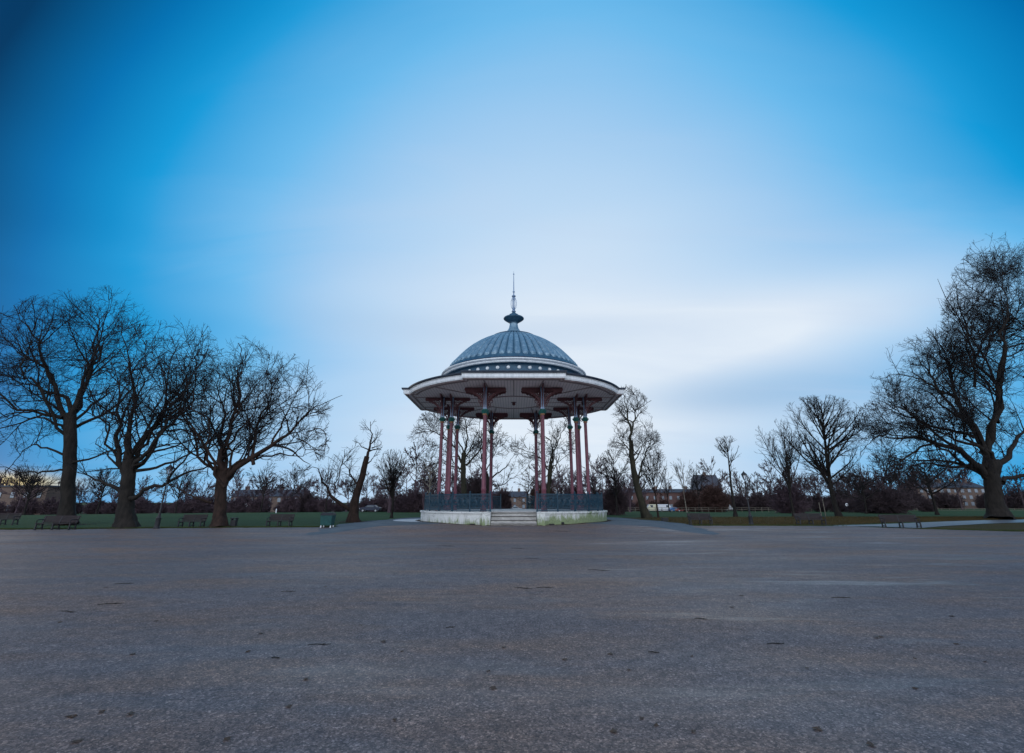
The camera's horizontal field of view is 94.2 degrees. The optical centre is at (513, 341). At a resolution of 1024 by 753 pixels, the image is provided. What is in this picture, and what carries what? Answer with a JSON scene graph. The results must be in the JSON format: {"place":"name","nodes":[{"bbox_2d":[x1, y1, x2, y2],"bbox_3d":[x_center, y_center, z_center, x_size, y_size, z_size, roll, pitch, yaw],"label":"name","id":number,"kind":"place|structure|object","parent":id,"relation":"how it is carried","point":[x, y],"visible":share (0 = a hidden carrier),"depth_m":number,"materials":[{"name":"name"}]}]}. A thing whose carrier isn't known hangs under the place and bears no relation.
{"place":"outdoors","nodes":[
{"label":"outdoors","id":0,"kind":"place"},
{"bbox_2d":[0,523,1023,752],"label":"plaza","id":1,"kind":"structure","parent":0,"point":[191,675],"depth_m":6.51,"materials":[{"name":"grey asphalt"}]},
{"bbox_2d":[34,516,80,529],"bbox_3d":[-31.221,12.402,32.545,2.481,0.912,0.704,0,-19,0],"label":"park bench","id":2,"kind":"object","parent":1,"relation":"on","point":[59,520],"visible":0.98,"depth_m":32.76,"materials":[{"name":"brown wood"}]},
{"bbox_2d":[153,464,172,528],"bbox_3d":[-25.312,11.151,34.428,0.511,4.507,0.511,-15,-24,37],"label":"lamp post","id":3,"kind":"object","parent":1,"relation":"on","point":[158,517],"visible":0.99,"depth_m":34.23,"materials":[{"name":"black metal"}]},
{"bbox_2d":[29,519,612,529],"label":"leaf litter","id":4,"kind":"object","parent":1,"relation":"on","point":[369,521],"visible":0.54,"depth_m":34.51,"materials":[{"name":"brown plant"}]},
{"bbox_2d":[320,513,335,527],"bbox_3d":[-13.886,13.335,35.543,0.923,1.040,0.900,0,-19,0],"label":"recycling bin","id":5,"kind":"object","parent":1,"relation":"on","point":[327,518],"visible":0.98,"depth_m":35.22,"materials":[{"name":"green metal"}]},
{"bbox_2d":[811,726,822,730],"bbox_3d":[2.523,3.221,3.964,0.072,0.010,0.083,-4,-19,12],"label":"fallen leaf","id":6,"kind":"object","parent":1,"relation":"on","point":[818,728],"visible":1,"depth_m":3.96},
{"bbox_2d":[0,503,1023,528],"bbox_3d":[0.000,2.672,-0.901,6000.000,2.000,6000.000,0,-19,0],"label":"ground","id":7,"kind":"structure","parent":0,"point":[244,519],"depth_m":62.80,"materials":[{"name":"green plant"}]},
{"bbox_2d":[0,513,22,524],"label":"park bench","id":8,"kind":"object","parent":7,"relation":"on","point":[17,517],"visible":0.99,"depth_m":40.04,"materials":[{"name":"brown wood"}]},
{"bbox_2d":[0,463,60,514],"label":"young tree","id":9,"kind":"object","parent":7,"relation":"on","point":[22,478],"visible":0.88,"depth_m":95.35,"materials":[{"name":"brown plant"}]},
{"bbox_2d":[0,485,79,514],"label":"building","id":10,"kind":"structure","parent":7,"relation":"on","point":[5,497],"depth_m":128.78,"materials":[{"name":"brown brick"}]},
{"bbox_2d":[0,285,165,525],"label":"plane tree","id":11,"kind":"object","parent":7,"relation":"on","point":[68,432],"visible":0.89,"depth_m":42.74,"materials":[{"name":"brown plant"}]},
{"bbox_2d":[76,466,120,513],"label":"young tree","id":12,"kind":"object","parent":7,"relation":"on","point":[102,488],"visible":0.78,"depth_m":99.63,"materials":[{"name":"brown plant"}]},
{"bbox_2d":[148,463,200,512],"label":"young tree","id":13,"kind":"object","parent":7,"relation":"on","point":[191,483],"visible":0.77,"depth_m":100.18,"materials":[{"name":"brown plant"}]},
{"bbox_2d":[243,462,288,512],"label":"young tree","id":14,"kind":"object","parent":7,"relation":"on","point":[264,486],"visible":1,"depth_m":107.54,"materials":[{"name":"brown plant"}]},
{"bbox_2d":[230,485,308,511],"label":"tree","id":15,"kind":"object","parent":7,"relation":"on","point":[277,500],"depth_m":176.11,"materials":[{"name":"brown plant"}]},
{"bbox_2d":[271,460,316,495],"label":"young tree","id":16,"kind":"object","parent":7,"relation":"on","point":[296,479],"visible":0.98,"depth_m":113.82,"materials":[{"name":"brown plant"}]},
{"bbox_2d":[296,491,323,511],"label":"bush","id":17,"kind":"object","parent":7,"relation":"on","point":[308,496],"visible":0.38,"depth_m":117.51,"materials":[{"name":"brown plant"}]},
{"bbox_2d":[0,441,651,514],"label":"woodland","id":18,"kind":"object","parent":7,"relation":"on","point":[238,504],"visible":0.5,"depth_m":116.07,"materials":[{"name":"black plant"}]},
{"bbox_2d":[318,455,341,512],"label":"young tree","id":19,"kind":"object","parent":7,"relation":"on","point":[330,477],"visible":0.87,"depth_m":86.02,"materials":[{"name":"brown plant"}]},
{"bbox_2d":[298,420,381,522],"bbox_3d":[-16.669,12.449,46.068,7.464,9.998,3.597,0,-19,0],"label":"pollarded tree","id":20,"kind":"object","parent":7,"relation":"on","point":[353,513],"visible":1,"depth_m":45.62,"materials":[{"name":"brown plant"}]},
{"bbox_2d":[344,469,368,494],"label":"young tree","id":21,"kind":"object","parent":7,"relation":"on","point":[353,487],"visible":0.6,"depth_m":114.53,"materials":[{"name":"brown plant"}]},
{"bbox_2d":[359,505,381,511],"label":"parked car","id":22,"kind":"object","parent":7,"relation":"on","point":[375,508],"visible":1,"depth_m":101.13,"materials":[{"name":"grey metal"}]},
{"bbox_2d":[372,449,410,517],"bbox_3d":[-14.987,17.171,57.953,4.434,8.191,5.092,8,-20,-22],"label":"young tree","id":23,"kind":"object","parent":7,"relation":"on","point":[393,478],"visible":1,"depth_m":57.67,"materials":[{"name":"brown plant"}]},
{"bbox_2d":[399,489,424,511],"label":"bush","id":24,"kind":"object","parent":7,"relation":"on","point":[412,502],"visible":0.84,"depth_m":93.53,"materials":[{"name":"brown plant"}]},
{"bbox_2d":[414,446,444,493],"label":"young tree","id":25,"kind":"object","parent":7,"relation":"on","point":[430,481],"visible":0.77,"depth_m":82.30,"materials":[{"name":"brown plant"}]},
{"bbox_2d":[407,411,501,506],"bbox_3d":[-7.857,15.718,64.118,13.603,14.992,7.432,0,-19,0],"label":"tall tree","id":26,"kind":"object","parent":7,"relation":"on","point":[463,462],"visible":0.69,"depth_m":64.53,"materials":[{"name":"brown plant"}]},
{"bbox_2d":[457,475,481,508],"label":"bush","id":27,"kind":"object","parent":7,"relation":"on","point":[473,486],"visible":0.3,"depth_m":76.13,"materials":[{"name":"black plant"}]},
{"bbox_2d":[466,426,530,508],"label":"tall tree","id":28,"kind":"object","parent":7,"relation":"on","point":[497,466],"visible":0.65,"depth_m":75.78,"materials":[{"name":"brown plant"}]},
{"bbox_2d":[494,488,511,508],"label":"bush","id":29,"kind":"object","parent":7,"relation":"on","point":[506,496],"visible":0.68,"depth_m":86.57,"materials":[{"name":"black plant"}]},
{"bbox_2d":[493,488,527,508],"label":"house","id":30,"kind":"structure","parent":7,"relation":"on","point":[515,501],"depth_m":218.42,"materials":[{"name":"brown brick"}]},
{"bbox_2d":[0,524,1023,531],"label":"grass","id":31,"kind":"structure","parent":7,"relation":"on","point":[26,528],"depth_m":34.85,"materials":[{"name":"green plant"}]},
{"bbox_2d":[513,460,540,508],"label":"young tree","id":32,"kind":"object","parent":7,"relation":"on","point":[530,485],"visible":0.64,"depth_m":86.56,"materials":[{"name":"brown plant"}]},
{"bbox_2d":[504,418,574,508],"bbox_3d":[3.447,16.381,62.151,9.893,12.552,5.567,0,-19,0],"label":"tall tree","id":33,"kind":"object","parent":7,"relation":"on","point":[552,454],"visible":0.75,"depth_m":62.22,"materials":[{"name":"brown plant"}]},
{"bbox_2d":[527,479,558,508],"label":"bush","id":34,"kind":"object","parent":7,"relation":"on","point":[533,490],"visible":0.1,"depth_m":77.60,"materials":[{"name":"black plant"}]},
{"bbox_2d":[552,464,574,499],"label":"young tree","id":35,"kind":"object","parent":7,"relation":"on","point":[560,480],"visible":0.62,"depth_m":88.11,"materials":[{"name":"brown plant"}]},
{"bbox_2d":[562,485,586,506],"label":"bush","id":36,"kind":"object","parent":7,"relation":"on","point":[575,489],"visible":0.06,"depth_m":90.31,"materials":[{"name":"black plant"}]},
{"bbox_2d":[582,465,604,493],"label":"young tree","id":37,"kind":"object","parent":7,"relation":"on","point":[595,484],"visible":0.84,"depth_m":91.54,"materials":[{"name":"brown plant"}]},
{"bbox_2d":[594,448,628,514],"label":"young tree","id":38,"kind":"object","parent":7,"relation":"on","point":[615,481],"visible":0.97,"depth_m":69.21,"materials":[{"name":"brown plant"}]},
{"bbox_2d":[603,485,628,514],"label":"bush","id":39,"kind":"object","parent":7,"relation":"on","point":[609,503],"visible":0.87,"depth_m":70.35,"materials":[{"name":"black plant"}]},
{"bbox_2d":[607,385,664,517],"bbox_3d":[15.023,13.267,58.452,6.935,16.423,4.962,0,-19,0],"label":"tall tree","id":40,"kind":"object","parent":7,"relation":"on","point":[644,511],"visible":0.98,"depth_m":58.50,"materials":[{"name":"brown plant"}]},
{"bbox_2d":[647,504,656,511],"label":"parked van","id":41,"kind":"object","parent":7,"relation":"on","point":[651,506],"visible":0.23,"depth_m":167.28,"materials":[{"name":"white metal"}]},
{"bbox_2d":[622,485,688,510],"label":"terrace","id":42,"kind":"structure","parent":7,"relation":"on","point":[672,497],"depth_m":223.60,"materials":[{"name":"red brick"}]},
{"bbox_2d":[657,504,670,511],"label":"parked van","id":43,"kind":"object","parent":7,"relation":"on","point":[662,506],"visible":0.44,"depth_m":165.38,"materials":[{"name":"white metal"}]},
{"bbox_2d":[655,466,674,511],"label":"young tree","id":44,"kind":"object","parent":7,"relation":"on","point":[667,494],"visible":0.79,"depth_m":143.88,"materials":[{"name":"brown plant"}]},
{"bbox_2d":[670,459,692,511],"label":"young tree","id":45,"kind":"object","parent":7,"relation":"on","point":[683,485],"visible":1,"depth_m":100.62,"materials":[{"name":"brown plant"}]},
{"bbox_2d":[675,489,703,511],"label":"bush","id":46,"kind":"object","parent":7,"relation":"on","point":[691,501],"visible":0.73,"depth_m":131.52,"materials":[{"name":"brown plant"}]},
{"bbox_2d":[682,465,710,511],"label":"young tree","id":47,"kind":"object","parent":7,"relation":"on","point":[697,484],"visible":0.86,"depth_m":119.62,"materials":[{"name":"brown plant"}]},
{"bbox_2d":[632,481,764,511],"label":"woodland","id":48,"kind":"object","parent":7,"relation":"on","point":[662,501],"visible":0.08,"depth_m":194.90,"materials":[{"name":"black plant"}]},
{"bbox_2d":[687,513,712,524],"bbox_3d":[15.366,14.660,39.241,1.886,0.912,0.704,-1,-19,2],"label":"park bench","id":49,"kind":"object","parent":7,"relation":"on","point":[698,516],"visible":0.98,"depth_m":39.49,"materials":[{"name":"brown wood"}]},
{"bbox_2d":[627,507,775,511],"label":"rail fence","id":50,"kind":"object","parent":7,"relation":"on","point":[688,509],"visible":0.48,"depth_m":111.21,"materials":[{"name":"grey metal"}]},
{"bbox_2d":[691,471,722,493],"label":"house","id":51,"kind":"structure","parent":7,"relation":"on","point":[714,479],"depth_m":219.39,"materials":[{"name":"grey brick"}]},
{"bbox_2d":[695,483,732,511],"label":"bush","id":52,"kind":"object","parent":7,"relation":"on","point":[711,497],"visible":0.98,"depth_m":112.89,"materials":[{"name":"brown plant"}]},
{"bbox_2d":[714,435,739,516],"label":"young tree","id":53,"kind":"object","parent":7,"relation":"on","point":[725,451],"visible":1,"depth_m":63.59,"materials":[{"name":"brown plant"}]},
{"bbox_2d":[741,471,753,524],"bbox_3d":[19.402,12.967,39.534,0.490,4.327,0.490,15,-24,-37],"label":"lamp post","id":54,"kind":"object","parent":7,"relation":"on","point":[744,475],"visible":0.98,"depth_m":39.40,"materials":[{"name":"black metal"}]},
{"bbox_2d":[755,419,806,516],"bbox_3d":[36.404,16.734,63.968,6.740,12.868,6.644,-13,-23,34],"label":"young tree","id":55,"kind":"object","parent":7,"relation":"on","point":[786,454],"visible":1,"depth_m":64.03,"materials":[{"name":"brown plant"}]},
{"bbox_2d":[766,482,812,512],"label":"bush","id":56,"kind":"object","parent":7,"relation":"on","point":[782,502],"visible":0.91,"depth_m":89.13,"materials":[{"name":"black plant"}]},
{"bbox_2d":[793,513,826,524],"bbox_3d":[24.377,14.616,39.111,2.333,0.912,0.704,1,-19,-3],"label":"park bench","id":57,"kind":"object","parent":7,"relation":"on","point":[812,517],"visible":0.94,"depth_m":39.34,"materials":[{"name":"brown wood"}]},
{"bbox_2d":[773,395,868,516],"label":"young tree","id":58,"kind":"object","parent":7,"relation":"on","point":[824,470],"visible":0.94,"depth_m":65.51,"materials":[{"name":"brown plant"}]},
{"bbox_2d":[629,516,1023,524],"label":"rough verge","id":59,"kind":"structure","parent":7,"relation":"on","point":[656,519],"depth_m":48.99,"materials":[{"name":"plant"}]},
{"bbox_2d":[640,446,667,517],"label":"young tree","id":60,"kind":"object","parent":59,"relation":"on","point":[653,483],"visible":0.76,"depth_m":57.91,"materials":[{"name":"brown plant"}]},
{"bbox_2d":[682,449,1023,512],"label":"woodland","id":61,"kind":"object","parent":7,"relation":"on","point":[1014,497],"visible":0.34,"depth_m":160.69,"materials":[{"name":"black plant"}]},
{"bbox_2d":[831,464,890,513],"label":"young tree","id":62,"kind":"object","parent":7,"relation":"on","point":[856,486],"visible":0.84,"depth_m":91.38,"materials":[{"name":"brown plant"}]},
{"bbox_2d":[842,482,919,513],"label":"bush","id":63,"kind":"object","parent":7,"relation":"on","point":[887,499],"visible":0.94,"depth_m":93.03,"materials":[{"name":"black plant"}]},
{"bbox_2d":[866,451,910,488],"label":"young tree","id":64,"kind":"object","parent":7,"relation":"on","point":[889,483],"visible":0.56,"depth_m":106.09,"materials":[{"name":"brown plant"}]},
{"bbox_2d":[878,514,921,527],"bbox_3d":[28.624,13.316,35.257,2.454,0.912,0.704,-4,-19,12],"label":"park bench","id":65,"kind":"object","parent":7,"relation":"on","point":[884,519],"visible":0.98,"depth_m":35.45,"materials":[{"name":"brown wood"}]},
{"bbox_2d":[807,508,1023,511],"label":"rail fence","id":66,"kind":"object","parent":7,"relation":"on","point":[956,508],"visible":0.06,"depth_m":132.04,"materials":[{"name":"grey metal"}]},
{"bbox_2d":[888,440,973,514],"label":"young tree","id":67,"kind":"object","parent":7,"relation":"on","point":[931,490],"visible":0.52,"depth_m":78.08,"materials":[{"name":"brown plant"}]},
{"bbox_2d":[853,233,1023,519],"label":"plane tree","id":68,"kind":"object","parent":7,"relation":"on","point":[988,470],"visible":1,"depth_m":55.68,"materials":[{"name":"brown plant"}]},
{"bbox_2d":[903,478,983,507],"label":"terrace","id":69,"kind":"structure","parent":7,"relation":"on","point":[976,490],"depth_m":181.25,"materials":[{"name":"brown brick"}]},
{"bbox_2d":[922,523,1023,530],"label":"verge","id":70,"kind":"structure","parent":7,"relation":"on","point":[1010,526],"depth_m":36.94,"materials":[{"name":"green plant"}]},
{"bbox_2d":[0,0,1023,502],"label":"sky","id":71,"kind":"structure","parent":0,"point":[726,213],"materials":[{"name":"blue"}]},
{"bbox_2d":[306,517,719,534],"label":"raised tarmac","id":72,"kind":"structure","parent":0,"point":[615,521],"depth_m":34.14,"materials":[{"name":"grey asphalt"}]},
{"bbox_2d":[393,519,419,521],"bbox_3d":[-8.230,15.305,40.821,3.925,0.008,8.191,0,-19,0],"label":"apron","id":73,"kind":"object","parent":72,"relation":"on","point":[410,520],"visible":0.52,"depth_m":39.41,"materials":[{"name":"grey concrete"}]},
{"bbox_2d":[402,273,625,525],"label":"bandstand","id":74,"kind":"structure","parent":72,"relation":"on","point":[513,372],"depth_m":39.02,"materials":[{"name":"metal"}]},
{"bbox_2d":[835,520,1023,527],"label":"path","id":75,"kind":"structure","parent":0,"point":[930,524],"depth_m":41.71,"materials":[{"name":"grey asphalt"}]},
{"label":"muddy verge","id":76,"kind":"structure","parent":0,"visible":0},
{"bbox_2d":[41,316,237,528],"bbox_3d":[-28.651,5.985,37.011,13.958,16.452,8.558,0,-19,0],"label":"plane tree","id":77,"kind":"object","parent":76,"relation":"on","point":[129,464],"visible":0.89,"depth_m":36.16,"materials":[{"name":"brown plant"}]},
{"bbox_2d":[177,514,207,526],"bbox_3d":[-24.026,13.424,35.576,1.828,0.912,0.704,0,-19,0],"label":"park bench","id":78,"kind":"object","parent":76,"relation":"on","point":[195,516],"visible":0.91,"depth_m":35.83,"materials":[{"name":"brown wood"}]},
{"bbox_2d":[230,518,238,526],"bbox_3d":[-21.245,13.740,36.149,0.420,0.660,0.420,0,-19,0],"label":"litter bin","id":79,"kind":"object","parent":76,"relation":"on","point":[233,522],"visible":0.88,"depth_m":36.02,"materials":[{"name":"black metal"}]},
{"bbox_2d":[132,335,341,526],"bbox_3d":[-21.824,6.895,38.160,14.822,15.322,7.246,0,-19,0],"label":"plane tree","id":80,"kind":"object","parent":76,"relation":"on","point":[223,474],"visible":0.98,"depth_m":37.66,"materials":[{"name":"brown plant"}]},
{"bbox_2d":[266,514,294,525],"bbox_3d":[-17.909,13.720,36.454,1.903,0.912,0.704,0,-19,0],"label":"park bench","id":81,"kind":"object","parent":76,"relation":"on","point":[281,517],"visible":0.96,"depth_m":36.71,"materials":[{"name":"brown wood"}]}
]}

